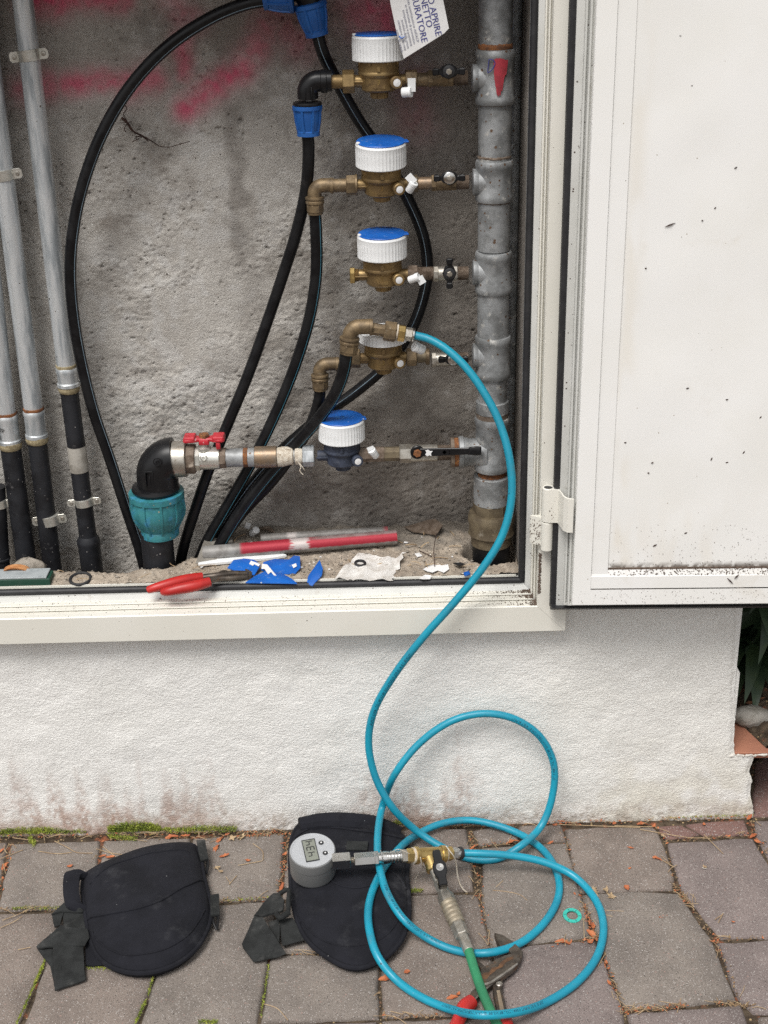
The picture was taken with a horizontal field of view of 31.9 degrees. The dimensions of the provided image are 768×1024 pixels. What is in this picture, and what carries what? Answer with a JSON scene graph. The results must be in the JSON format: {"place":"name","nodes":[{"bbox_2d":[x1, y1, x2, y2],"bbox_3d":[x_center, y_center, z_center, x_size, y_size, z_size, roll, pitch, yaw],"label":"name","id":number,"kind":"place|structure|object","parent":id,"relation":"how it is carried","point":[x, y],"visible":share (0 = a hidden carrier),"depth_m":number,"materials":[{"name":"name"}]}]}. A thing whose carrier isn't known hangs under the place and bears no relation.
{"place":"outdoors","nodes":[
{"label":"outdoors","id":0,"kind":"place"},
{"bbox_2d":[0,745,767,1023],"bbox_3d":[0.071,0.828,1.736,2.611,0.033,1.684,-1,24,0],"label":"pavement","id":1,"kind":"structure","parent":0,"point":[652,959],"depth_m":2.06,"materials":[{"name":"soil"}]},
{"bbox_2d":[36,840,219,990],"bbox_3d":[-0.397,0.618,2.122,0.280,0.054,0.325,-1,24,0],"label":"knee pad","id":2,"kind":"object","parent":1,"relation":"on","point":[149,911],"visible":1,"depth_m":2.08,"materials":[{"name":"black fabric"}]},
{"bbox_2d":[165,834,177,838],"bbox_3d":[-0.366,0.560,2.312,0.025,0.009,0.011,2,25,7],"label":"dry leaf","id":3,"kind":"object","parent":1,"relation":"on","point":[169,836],"visible":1,"depth_m":2.31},
{"bbox_2d":[242,812,411,971],"bbox_3d":[-0.070,0.601,2.161,0.249,0.053,0.351,3,25,10],"label":"knee pad","id":4,"kind":"object","parent":1,"relation":"on","point":[327,924],"visible":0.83,"depth_m":2.10,"materials":[{"name":"fabric"}]},
{"bbox_2d":[289,833,353,887],"bbox_3d":[-0.099,0.559,2.152,0.105,0.062,0.080,-1,24,0],"label":"pressure gauge","id":5,"kind":"object","parent":4,"relation":"on","point":[316,860],"visible":1,"depth_m":2.13,"materials":[{"name":"silver metal"}]},
{"bbox_2d":[353,849,407,866],"bbox_3d":[-0.005,0.549,2.138,0.087,0.026,0.023,-4,25,-7],"label":"quick coupler","id":6,"kind":"object","parent":5,"relation":"attached to","point":[375,858],"visible":0.99,"depth_m":2.13,"materials":[{"name":"silver metal"}]},
{"bbox_2d":[0,814,747,1023],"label":"moss","id":7,"kind":"object","parent":1,"relation":"on","point":[116,828],"visible":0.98,"depth_m":2.32,"materials":[{"name":"plant"}]},
{"bbox_2d":[0,586,755,836],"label":"rendered wall","id":8,"kind":"structure","parent":1,"relation":"on","point":[629,714],"depth_m":2.25,"materials":[{"name":"white paint"}]},
{"bbox_2d":[0,0,529,585],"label":"recess","id":9,"kind":"object","parent":8,"relation":"in","point":[180,250],"visible":0.52,"depth_m":2.13,"materials":[{"name":"paint"}]},
{"bbox_2d":[0,483,10,568],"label":"pipe stub","id":10,"kind":"object","parent":9,"relation":"on","point":[5,557],"visible":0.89,"depth_m":2.27,"materials":[{"name":"black plastic"}]},
{"bbox_2d":[0,497,7,509],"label":"pipe clamp","id":11,"kind":"object","parent":10,"relation":"attached to","point":[3,504],"visible":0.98,"depth_m":2.25,"materials":[{"name":"metal"}]},
{"bbox_2d":[0,269,35,560],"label":"standpipe","id":12,"kind":"object","parent":9,"relation":"attached to","point":[15,481],"visible":0.97,"depth_m":2.21,"materials":[{"name":"metal"}]},
{"bbox_2d":[0,568,53,585],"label":"card box","id":13,"kind":"object","parent":9,"relation":"on","point":[30,577],"visible":1,"depth_m":2.17,"materials":[{"name":"cardboard"}]},
{"bbox_2d":[4,564,29,570],"bbox_3d":[-0.601,0.094,2.193,0.044,0.013,0.015,-1,24,0],"label":"dry peel","id":14,"kind":"object","parent":13,"relation":"on","point":[17,566],"visible":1,"depth_m":2.19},
{"bbox_2d":[14,557,46,568],"bbox_3d":[-0.589,0.088,2.222,0.060,0.029,0.028,-1,24,0],"label":"mortar lump","id":15,"kind":"object","parent":9,"relation":"on","point":[30,562],"visible":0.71,"depth_m":2.21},
{"bbox_2d":[0,61,61,571],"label":"standpipe","id":16,"kind":"object","parent":9,"relation":"attached to","point":[36,437],"visible":0.97,"depth_m":2.14,"materials":[{"name":"metal"}]},
{"bbox_2d":[0,168,22,181],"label":"pipe clamp","id":17,"kind":"object","parent":16,"relation":"attached to","point":[10,174],"visible":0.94,"depth_m":2.02,"materials":[{"name":"metal"}]},
{"bbox_2d":[32,510,66,527],"bbox_3d":[-0.565,0.013,2.268,0.045,0.021,0.040,19,31,37],"label":"pipe clamp","id":18,"kind":"object","parent":16,"relation":"attached to","point":[56,518],"visible":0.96,"depth_m":2.26,"materials":[{"name":"metal"}]},
{"bbox_2d":[12,0,103,572],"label":"standpipe","id":19,"kind":"object","parent":9,"relation":"attached to","point":[88,539],"visible":0.9,"depth_m":2.09,"materials":[{"name":"metal"}]},
{"bbox_2d":[9,48,48,62],"bbox_3d":[-0.518,-0.666,1.959,0.044,0.020,0.039,19,31,37],"label":"pipe clamp","id":20,"kind":"object","parent":19,"relation":"attached to","point":[31,55],"visible":0.94,"depth_m":1.96,"materials":[{"name":"metal"}]},
{"bbox_2d":[67,495,100,508],"bbox_3d":[-0.503,-0.017,2.255,0.044,0.017,0.039,18,31,37],"label":"pipe clamp","id":21,"kind":"object","parent":19,"relation":"attached to","point":[91,501],"visible":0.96,"depth_m":2.25,"materials":[{"name":"metal"}]},
{"bbox_2d":[68,571,91,585],"bbox_3d":[-0.493,0.109,2.184,0.038,0.010,0.038,-1,24,0],"label":"rubber ring","id":22,"kind":"object","parent":9,"relation":"on","point":[80,584],"visible":1,"depth_m":2.18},
{"bbox_2d":[121,105,189,147],"bbox_3d":[-0.347,-0.585,2.035,0.101,0.066,0.004,-1,24,0],"label":"twig","id":23,"kind":"object","parent":9,"relation":"attached to","point":[124,119],"visible":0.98,"depth_m":2.04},
{"bbox_2d":[140,531,174,569],"bbox_3d":[-0.376,0.078,2.240,0.054,0.102,0.053,-1,24,0],"label":"supply pipe","id":24,"kind":"object","parent":9,"relation":"on","point":[160,555],"visible":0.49,"depth_m":2.21,"materials":[{"name":"black plastic"}]},
{"bbox_2d":[128,437,185,542],"bbox_3d":[-0.371,-0.040,2.187,0.092,0.170,0.090,-1,24,0],"label":"supply elbow","id":25,"kind":"object","parent":24,"relation":"attached to","point":[157,505],"visible":0.96,"depth_m":2.16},
{"bbox_2d":[170,432,226,476],"bbox_3d":[-0.297,-0.092,2.164,0.087,0.072,0.059,-1,24,0],"label":"stop valve","id":26,"kind":"object","parent":25,"relation":"attached to","point":[186,458],"visible":1,"depth_m":2.15,"materials":[{"name":"silver metal"}]},
{"bbox_2d":[225,448,254,466],"bbox_3d":[-0.232,-0.088,2.166,0.048,0.031,0.031,-1,24,0],"label":"pipe nipple","id":27,"kind":"object","parent":26,"relation":"attached to","point":[239,457],"visible":0.98,"depth_m":2.15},
{"bbox_2d":[254,446,304,474],"bbox_3d":[-0.167,-0.085,2.168,0.082,0.044,0.035,-1,24,0],"label":"copper sleeve","id":28,"kind":"object","parent":27,"relation":"attached to","point":[271,456],"visible":0.97,"depth_m":2.15,"materials":[{"name":"metal"}]},
{"bbox_2d":[302,445,314,466],"bbox_3d":[-0.122,-0.090,2.166,0.019,0.033,0.034,-1,24,0],"label":"union nut","id":29,"kind":"object","parent":28,"relation":"attached to","point":[308,455],"visible":1,"depth_m":2.15,"materials":[{"name":"metal"}]},
{"bbox_2d":[64,0,263,568],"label":"looped pipe","id":30,"kind":"object","parent":9,"relation":"attached to","point":[155,57],"visible":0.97,"depth_m":2.03,"materials":[{"name":"plastic"}]},
{"bbox_2d":[196,538,233,563],"bbox_3d":[-0.278,0.053,2.265,0.066,0.019,0.122,-1,24,0],"label":"plastic film","id":31,"kind":"object","parent":9,"relation":"on","point":[200,558],"visible":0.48,"depth_m":2.23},
{"bbox_2d":[198,554,286,566],"bbox_3d":[-0.234,0.079,2.227,0.146,0.006,0.013,-5,25,-8],"label":"plastic strip","id":32,"kind":"object","parent":9,"relation":"on","point":[221,561],"visible":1,"depth_m":2.22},
{"bbox_2d":[227,558,260,574],"bbox_3d":[-0.228,0.089,2.195,0.050,0.009,0.044,6,25,15],"label":"lid fragment","id":33,"kind":"object","parent":9,"relation":"on","point":[252,566],"visible":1,"depth_m":2.19,"materials":[{"name":"blue plastic"}]},
{"bbox_2d":[244,522,259,536],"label":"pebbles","id":34,"kind":"object","parent":9,"relation":"on","point":[254,531],"visible":1,"depth_m":2.30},
{"bbox_2d":[194,215,322,557],"bbox_3d":[-0.213,-0.175,2.158,0.259,0.644,0.041,2,25,8],"label":"drop pipe","id":35,"kind":"object","parent":9,"relation":"in","point":[271,422],"visible":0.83,"depth_m":2.13,"materials":[{"name":"plastic"}]},
{"bbox_2d":[305,178,333,215],"bbox_3d":[-0.095,-0.469,1.994,0.044,0.053,0.029,-1,24,0],"label":"brass elbow","id":36,"kind":"object","parent":35,"relation":"attached to","point":[317,188],"visible":1,"depth_m":1.98,"materials":[{"name":"metal"}]},
{"bbox_2d":[56,531,473,579],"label":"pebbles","id":37,"kind":"object","parent":9,"relation":"on","point":[348,559],"visible":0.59,"depth_m":2.21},
{"bbox_2d":[259,526,274,532],"bbox_3d":[-0.200,0.029,2.311,0.035,0.008,0.008,12,28,27],"label":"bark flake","id":38,"kind":"object","parent":9,"relation":"on","point":[268,528],"visible":0.94,"depth_m":2.31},
{"bbox_2d":[245,564,296,583],"bbox_3d":[-0.179,0.100,2.179,0.083,0.008,0.055,1,25,4],"label":"lid fragment","id":39,"kind":"object","parent":9,"relation":"on","point":[268,576],"visible":1,"depth_m":2.16,"materials":[{"name":"blue plastic"}]},
{"bbox_2d":[52,521,493,582],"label":"crumbs","id":40,"kind":"object","parent":9,"relation":"on","point":[467,568],"visible":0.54,"depth_m":2.21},
{"bbox_2d":[233,391,325,533],"bbox_3d":[-0.198,-0.052,2.228,0.233,0.378,0.052,4,25,12],"label":"drop pipe","id":41,"kind":"object","parent":9,"relation":"attached to","point":[318,398],"visible":0.35,"depth_m":2.22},
{"bbox_2d":[311,357,338,391],"bbox_3d":[-0.092,-0.217,2.109,0.045,0.053,0.029,-1,24,0],"label":"brass elbow","id":42,"kind":"object","parent":41,"relation":"attached to","point":[319,376],"visible":0.96,"depth_m":2.10,"materials":[{"name":"metal"}]},
{"bbox_2d":[261,555,300,574],"bbox_3d":[-0.169,0.088,2.204,0.065,0.010,0.051,-1,24,0],"label":"lid fragment","id":43,"kind":"object","parent":9,"relation":"on","point":[291,565],"visible":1,"depth_m":2.20,"materials":[{"name":"blue plastic"}]},
{"bbox_2d":[214,354,352,544],"bbox_3d":[-0.175,-0.077,2.173,0.283,0.437,0.050,5,25,14],"label":"drop pipe","id":44,"kind":"object","parent":9,"relation":"in","point":[307,431],"visible":0.77,"depth_m":2.15,"materials":[{"name":"plastic"}]},
{"bbox_2d":[339,319,372,355],"bbox_3d":[-0.042,-0.265,2.035,0.052,0.055,0.031,-1,24,0],"label":"brass elbow","id":45,"kind":"object","parent":44,"relation":"attached to","point":[349,338],"visible":1,"depth_m":2.02,"materials":[{"name":"metal"}]},
{"bbox_2d":[373,321,414,341],"bbox_3d":[0.013,-0.273,2.032,0.068,0.034,0.027,-1,24,0],"label":"hose adapter","id":46,"kind":"object","parent":45,"relation":"attached to","point":[390,331],"visible":0.99,"depth_m":2.02,"materials":[{"name":"gold metal"}]},
{"bbox_2d":[359,323,406,374],"bbox_3d":[-0.002,-0.250,2.095,0.082,0.070,0.075,-2,25,-1],"label":"water meter","id":47,"kind":"object","parent":44,"relation":"attached to","point":[379,355],"visible":0.55,"depth_m":2.07,"materials":[{"name":"gold metal"}]},
{"bbox_2d":[351,349,360,367],"bbox_3d":[-0.053,-0.240,2.099,0.032,0.029,0.028,-1,24,0],"label":"union","id":48,"kind":"object","parent":47,"relation":"attached to","point":[356,362],"visible":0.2,"depth_m":2.09,"materials":[{"name":"gold metal"}]},
{"bbox_2d":[406,348,429,365],"bbox_3d":[0.053,-0.242,2.099,0.036,0.025,0.028,-1,24,0],"label":"union","id":49,"kind":"object","parent":47,"relation":"attached to","point":[414,358],"visible":0.85,"depth_m":2.09,"materials":[{"name":"gold metal"}]},
{"bbox_2d":[411,341,425,354],"bbox_3d":[0.053,-0.251,2.057,0.023,0.022,0.016,-11,26,-20],"label":"seal","id":50,"kind":"object","parent":47,"relation":"attached to","point":[417,347],"visible":1,"depth_m":2.05,"materials":[{"name":"white plastic"}]},
{"bbox_2d":[202,530,397,557],"bbox_3d":[-0.140,0.055,2.243,0.324,0.032,0.024,-4,25,-5],"label":"steel tube","id":51,"kind":"object","parent":9,"relation":"on","point":[330,542],"visible":1,"depth_m":2.23,"materials":[{"name":"metal"}]},
{"bbox_2d":[307,560,322,585],"bbox_3d":[-0.109,0.099,2.175,0.020,0.022,0.048,13,28,28],"label":"lid fragment","id":52,"kind":"object","parent":9,"relation":"on","point":[314,575],"visible":1,"depth_m":2.17,"materials":[{"name":"blue plastic"}]},
{"bbox_2d":[215,35,432,537],"bbox_3d":[-0.132,-0.297,2.120,0.423,0.910,0.067,-1,24,0],"label":"curved pipe","id":53,"kind":"object","parent":9,"relation":"in","point":[364,128],"visible":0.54,"depth_m":2.09,"materials":[{"name":"plastic"}]},
{"bbox_2d":[262,0,328,38],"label":"elbow fitting","id":54,"kind":"object","parent":53,"relation":"attached to","point":[312,16],"visible":1,"depth_m":1.89,"materials":[{"name":"blue plastic"}]},
{"bbox_2d":[261,526,387,540],"bbox_3d":[-0.101,0.039,2.285,0.216,0.017,0.016,-4,25,-5],"label":"steel tube","id":55,"kind":"object","parent":9,"relation":"on","point":[280,536],"visible":0.5,"depth_m":2.28,"materials":[{"name":"metal"}]},
{"bbox_2d":[214,537,456,574],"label":"plaster flakes","id":56,"kind":"object","parent":9,"relation":"on","point":[352,556],"visible":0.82,"depth_m":2.23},
{"bbox_2d":[335,552,405,580],"bbox_3d":[-0.022,0.089,2.189,0.102,0.016,0.090,3,25,11],"label":"paper sheet","id":57,"kind":"object","parent":9,"relation":"on","point":[369,572],"visible":1,"depth_m":2.19,"materials":[{"name":"paper"}]},
{"bbox_2d":[354,559,365,566],"bbox_3d":[-0.039,0.084,2.201,0.020,0.006,0.020,-1,24,0],"label":"rubber washer","id":58,"kind":"object","parent":57,"relation":"on","point":[359,560],"visible":1,"depth_m":2.20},
{"bbox_2d":[352,31,405,98],"bbox_3d":[-0.008,-0.637,1.918,0.083,0.090,0.075,-1,24,0],"label":"water meter","id":59,"kind":"object","parent":9,"relation":"attached to","point":[377,56],"visible":0.91,"depth_m":1.89,"materials":[{"name":"gold metal"}]},
{"bbox_2d":[331,69,354,92],"bbox_3d":[-0.060,-0.617,1.927,0.035,0.032,0.031,-1,24,0],"label":"union","id":60,"kind":"object","parent":59,"relation":"attached to","point":[344,81],"visible":0.92,"depth_m":1.92,"materials":[{"name":"gold metal"}]},
{"bbox_2d":[292,69,331,136],"bbox_3d":[-0.104,-0.590,1.939,0.058,0.092,0.044,-1,24,0],"label":"elbow fitting","id":61,"kind":"object","parent":60,"relation":"attached to","point":[307,107],"visible":1,"depth_m":1.92,"materials":[{"name":"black plastic"}]},
{"bbox_2d":[175,137,314,565],"bbox_3d":[-0.231,-0.228,2.135,0.278,0.755,0.040,2,25,7],"label":"drop pipe","id":62,"kind":"object","parent":61,"relation":"attached to","point":[289,254],"visible":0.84,"depth_m":2.11,"materials":[{"name":"plastic"}]},
{"bbox_2d":[401,78,415,97],"bbox_3d":[0.035,-0.599,1.897,0.020,0.027,0.015,7,26,18],"label":"seal","id":63,"kind":"object","parent":59,"relation":"attached to","point":[409,90],"visible":1,"depth_m":1.89,"materials":[{"name":"white plastic"}]},
{"bbox_2d":[405,69,427,89],"bbox_3d":[0.048,-0.620,1.927,0.034,0.027,0.029,-1,24,0],"label":"union","id":64,"kind":"object","parent":59,"relation":"attached to","point":[421,79],"visible":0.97,"depth_m":1.92,"materials":[{"name":"gold metal"}]},
{"bbox_2d":[355,134,408,202],"bbox_3d":[-0.005,-0.503,1.978,0.083,0.090,0.075,-2,30,-2],"label":"water meter","id":65,"kind":"object","parent":9,"relation":"attached to","point":[381,162],"visible":1,"depth_m":1.95,"materials":[{"name":"gold metal"}]},
{"bbox_2d":[334,174,357,195],"bbox_3d":[-0.058,-0.483,1.988,0.038,0.032,0.032,-1,24,0],"label":"union","id":66,"kind":"object","parent":65,"relation":"attached to","point":[348,184],"visible":0.94,"depth_m":1.98,"materials":[{"name":"gold metal"}]},
{"bbox_2d":[405,173,417,193],"bbox_3d":[0.040,-0.478,1.953,0.019,0.031,0.014,8,26,19],"label":"seal","id":67,"kind":"object","parent":65,"relation":"attached to","point":[410,178],"visible":1,"depth_m":1.95,"materials":[{"name":"white plastic"}]},
{"bbox_2d":[407,175,431,191],"bbox_3d":[0.053,-0.486,1.988,0.037,0.023,0.026,-1,24,0],"label":"union","id":68,"kind":"object","parent":65,"relation":"attached to","point":[424,183],"visible":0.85,"depth_m":1.98,"materials":[{"name":"gold metal"}]},
{"bbox_2d":[355,227,408,291],"bbox_3d":[-0.003,-0.380,2.035,0.083,0.090,0.075,-1,27,2],"label":"water meter","id":69,"kind":"object","parent":9,"relation":"attached to","point":[382,253],"visible":1,"depth_m":2.01,"materials":[{"name":"gold metal"}]},
{"bbox_2d":[350,267,358,282],"bbox_3d":[-0.045,-0.360,2.044,0.014,0.024,0.024,-1,24,0],"label":"blanking plug","id":70,"kind":"object","parent":69,"relation":"attached to","point":[354,272],"visible":1,"depth_m":2.04,"materials":[{"name":"gold metal"}]},
{"bbox_2d":[407,273,425,284],"bbox_3d":[0.049,-0.349,2.010,0.028,0.019,0.013,8,26,19],"label":"seal","id":71,"kind":"object","parent":69,"relation":"attached to","point":[418,278],"visible":1,"depth_m":2.01,"materials":[{"name":"white plastic"}]},
{"bbox_2d":[408,265,433,279],"bbox_3d":[0.056,-0.363,2.044,0.040,0.026,0.023,-1,24,0],"label":"union","id":72,"kind":"object","parent":69,"relation":"attached to","point":[427,273],"visible":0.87,"depth_m":2.04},
{"bbox_2d":[390,0,448,57],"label":"paper tag","id":73,"kind":"object","parent":9,"relation":"hanging from","point":[419,24],"visible":1,"depth_m":1.84,"materials":[{"name":"white"}]},
{"bbox_2d":[404,519,442,534],"bbox_3d":[0.068,0.024,2.296,0.071,0.020,0.034,15,29,31],"label":"bark flake","id":74,"kind":"object","parent":9,"relation":"on","point":[432,526],"visible":1,"depth_m":2.29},
{"bbox_2d":[419,533,436,566],"bbox_3d":[0.074,0.067,2.219,0.031,0.024,0.097,-1,24,0],"label":"twig","id":75,"kind":"object","parent":9,"relation":"on","point":[433,550],"visible":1,"depth_m":2.23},
{"bbox_2d":[423,563,448,572],"bbox_3d":[0.087,0.091,2.186,0.040,0.006,0.031,13,28,28],"label":"paper scrap","id":76,"kind":"object","parent":9,"relation":"on","point":[440,568],"visible":1,"depth_m":2.18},
{"bbox_2d":[450,0,515,565],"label":"riser","id":77,"kind":"object","parent":9,"relation":"on","point":[492,78],"visible":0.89,"depth_m":2.02,"materials":[{"name":"grey metal"}]},
{"bbox_2d":[358,444,480,462],"bbox_3d":[0.057,-0.095,2.155,0.196,0.037,0.050,-1,24,0],"label":"lever valve","id":78,"kind":"object","parent":77,"relation":"attached to","point":[405,453],"visible":0.98,"depth_m":2.15,"materials":[{"name":"silver metal"}]},
{"bbox_2d":[316,410,366,471],"bbox_3d":[-0.068,-0.111,2.158,0.083,0.090,0.075,-1,24,0],"label":"water meter","id":79,"kind":"object","parent":78,"relation":"attached to","point":[341,435],"visible":0.93,"depth_m":2.13,"materials":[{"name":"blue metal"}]},
{"bbox_2d":[367,446,378,458],"bbox_3d":[-0.017,-0.095,2.127,0.020,0.024,0.013,-22,32,-38],"label":"seal","id":80,"kind":"object","parent":79,"relation":"attached to","point":[373,452],"visible":1,"depth_m":2.12,"materials":[{"name":"white plastic"}]},
{"bbox_2d":[427,63,467,86],"bbox_3d":[0.091,-0.622,1.913,0.058,0.035,0.048,-1,24,0],"label":"ball valve","id":81,"kind":"object","parent":77,"relation":"attached to","point":[448,74],"visible":1,"depth_m":1.92,"materials":[{"name":"gold metal"}]},
{"bbox_2d":[431,170,468,190],"bbox_3d":[0.098,-0.487,1.974,0.056,0.034,0.048,-1,24,0],"label":"ball valve","id":82,"kind":"object","parent":77,"relation":"attached to","point":[449,180],"visible":1,"depth_m":1.98,"materials":[{"name":"gold metal"}]},
{"bbox_2d":[431,352,468,366],"bbox_3d":[0.103,-0.237,2.088,0.058,0.031,0.048,-1,24,0],"label":"ball valve","id":83,"kind":"object","parent":77,"relation":"attached to","point":[440,359],"visible":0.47,"depth_m":2.09,"materials":[{"name":"silver metal"}]},
{"bbox_2d":[433,258,468,288],"bbox_3d":[0.102,-0.365,2.030,0.054,0.046,0.048,-1,24,0],"label":"ball valve","id":84,"kind":"object","parent":77,"relation":"attached to","point":[449,273],"visible":1,"depth_m":2.03,"materials":[{"name":"silver metal"}]},
{"bbox_2d":[507,0,521,457],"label":"conduit","id":85,"kind":"object","parent":9,"relation":"on","point":[517,47],"visible":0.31,"depth_m":2.05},
{"bbox_2d":[0,0,767,643],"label":"meter cabinet","id":86,"kind":"object","parent":8,"relation":"attached to","point":[644,418],"visible":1,"depth_m":1.92,"materials":[{"name":"beige paint"}]},
{"bbox_2d":[146,569,252,595],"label":"pincers","id":87,"kind":"object","parent":86,"relation":"on","point":[186,583],"visible":1,"depth_m":2.13,"materials":[{"name":"red plastic"}]},
{"bbox_2d":[419,575,430,578],"bbox_3d":[0.067,0.105,2.160,0.015,0.003,0.019,19,32,38],"label":"paper scrap","id":88,"kind":"object","parent":86,"relation":"on","point":[426,577],"visible":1,"depth_m":2.16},
{"bbox_2d":[0,815,764,1023],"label":"pine needles","id":89,"kind":"object","parent":1,"relation":"on","point":[635,1008],"visible":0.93,"depth_m":2.20,"materials":[{"name":"plant"}]},
{"bbox_2d":[0,815,767,1019],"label":"leaf crumbs","id":90,"kind":"object","parent":1,"relation":"on","point":[590,922],"visible":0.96,"depth_m":2.20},
{"bbox_2d":[378,975,389,980],"bbox_3d":[0.004,0.693,1.998,0.024,0.006,0.010,-1,37,-6],"label":"dry leaf","id":91,"kind":"object","parent":1,"relation":"on","point":[384,978],"visible":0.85,"depth_m":2.00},
{"bbox_2d":[392,845,466,892],"bbox_3d":[0.072,0.569,2.159,0.121,0.092,0.052,-4,25,-6],"label":"brass tee","id":92,"kind":"object","parent":1,"relation":"on","point":[417,855],"visible":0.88,"depth_m":2.14,"materials":[{"name":"metal"}]},
{"bbox_2d":[446,994,457,998],"bbox_3d":[0.100,0.708,1.961,0.018,0.004,0.008,-8,42,-9],"label":"dry leaf","id":93,"kind":"object","parent":1,"relation":"on","point":[451,996],"visible":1,"depth_m":1.96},
{"bbox_2d":[214,833,706,898],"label":"husk flakes","id":94,"kind":"object","parent":1,"relation":"on","point":[610,895],"visible":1,"depth_m":2.21,"materials":[{"name":"plant"}]},
{"bbox_2d":[464,948,502,1023],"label":"air hose","id":95,"kind":"object","parent":1,"relation":"on","point":[480,987],"visible":0.91,"depth_m":1.96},
{"bbox_2d":[437,890,473,951],"bbox_3d":[0.113,0.628,2.063,0.027,0.035,0.118,-9,25,-15],"label":"hose coupling","id":96,"kind":"object","parent":95,"relation":"attached to","point":[450,908],"visible":1,"depth_m":2.06,"materials":[{"name":"silver metal"}]},
{"bbox_2d":[430,849,448,894],"bbox_3d":[0.086,0.570,2.107,0.028,0.077,0.072,-10,26,-18],"label":"mini valve","id":97,"kind":"object","parent":96,"relation":"attached to","point":[438,872],"visible":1,"depth_m":2.09,"materials":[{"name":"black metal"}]},
{"bbox_2d":[364,331,607,1019],"bbox_3d":[0.149,0.232,1.963,0.377,0.866,0.559,-1,24,0],"label":"water hose","id":98,"kind":"object","parent":1,"relation":"on","point":[476,856],"visible":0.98,"depth_m":2.11,"materials":[{"name":"rubber"}]},
{"bbox_2d":[453,847,464,859],"bbox_3d":[0.118,0.554,2.178,0.023,0.023,0.021,-10,26,-18],"label":"hose fitting","id":99,"kind":"object","parent":98,"relation":"attached to","point":[459,853],"visible":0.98,"depth_m":2.17,"materials":[{"name":"silver metal"}]},
{"bbox_2d":[449,933,522,1023],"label":"pump pliers","id":100,"kind":"object","parent":1,"relation":"on","point":[496,973],"visible":0.89,"depth_m":1.98,"materials":[{"name":"metal"}]},
{"bbox_2d":[555,938,569,943],"bbox_3d":[0.275,0.658,2.060,0.026,0.008,0.010,7,26,18],"label":"dry leaf","id":101,"kind":"object","parent":1,"relation":"on","point":[562,940],"visible":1,"depth_m":2.06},
{"bbox_2d":[563,908,581,922],"bbox_3d":[0.295,0.633,2.109,0.030,0.006,0.029,-1,24,0],"label":"gasket washer","id":102,"kind":"object","parent":1,"relation":"on","point":[576,911],"visible":1,"depth_m":2.11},
{"bbox_2d":[586,929,597,940],"bbox_3d":[0.321,0.651,2.073,0.010,0.006,0.024,-23,45,-28],"label":"dry leaf","id":103,"kind":"object","parent":1,"relation":"on","point":[591,932],"visible":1,"depth_m":2.07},
{"bbox_2d":[736,679,767,765],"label":"planting bed","id":104,"kind":"object","parent":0,"point":[759,733],"visible":0.02,"depth_m":2.34,"materials":[{"name":"soil"}]},
{"bbox_2d":[728,722,767,757],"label":"coping tile","id":105,"kind":"object","parent":104,"relation":"on","point":[747,743],"visible":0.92,"depth_m":2.30,"materials":[{"name":"tile"}]},
{"bbox_2d":[735,704,767,727],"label":"stone","id":106,"kind":"object","parent":104,"relation":"on","point":[749,716],"visible":0.93,"depth_m":2.34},
{"bbox_2d":[737,587,767,705],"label":"shrub","id":107,"kind":"object","parent":104,"relation":"on","point":[752,663],"visible":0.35,"depth_m":2.37,"materials":[{"name":"green plant"}]},
{"bbox_2d":[740,680,767,705],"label":"leaf litter","id":108,"kind":"object","parent":104,"relation":"on","point":[748,702],"visible":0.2,"depth_m":2.38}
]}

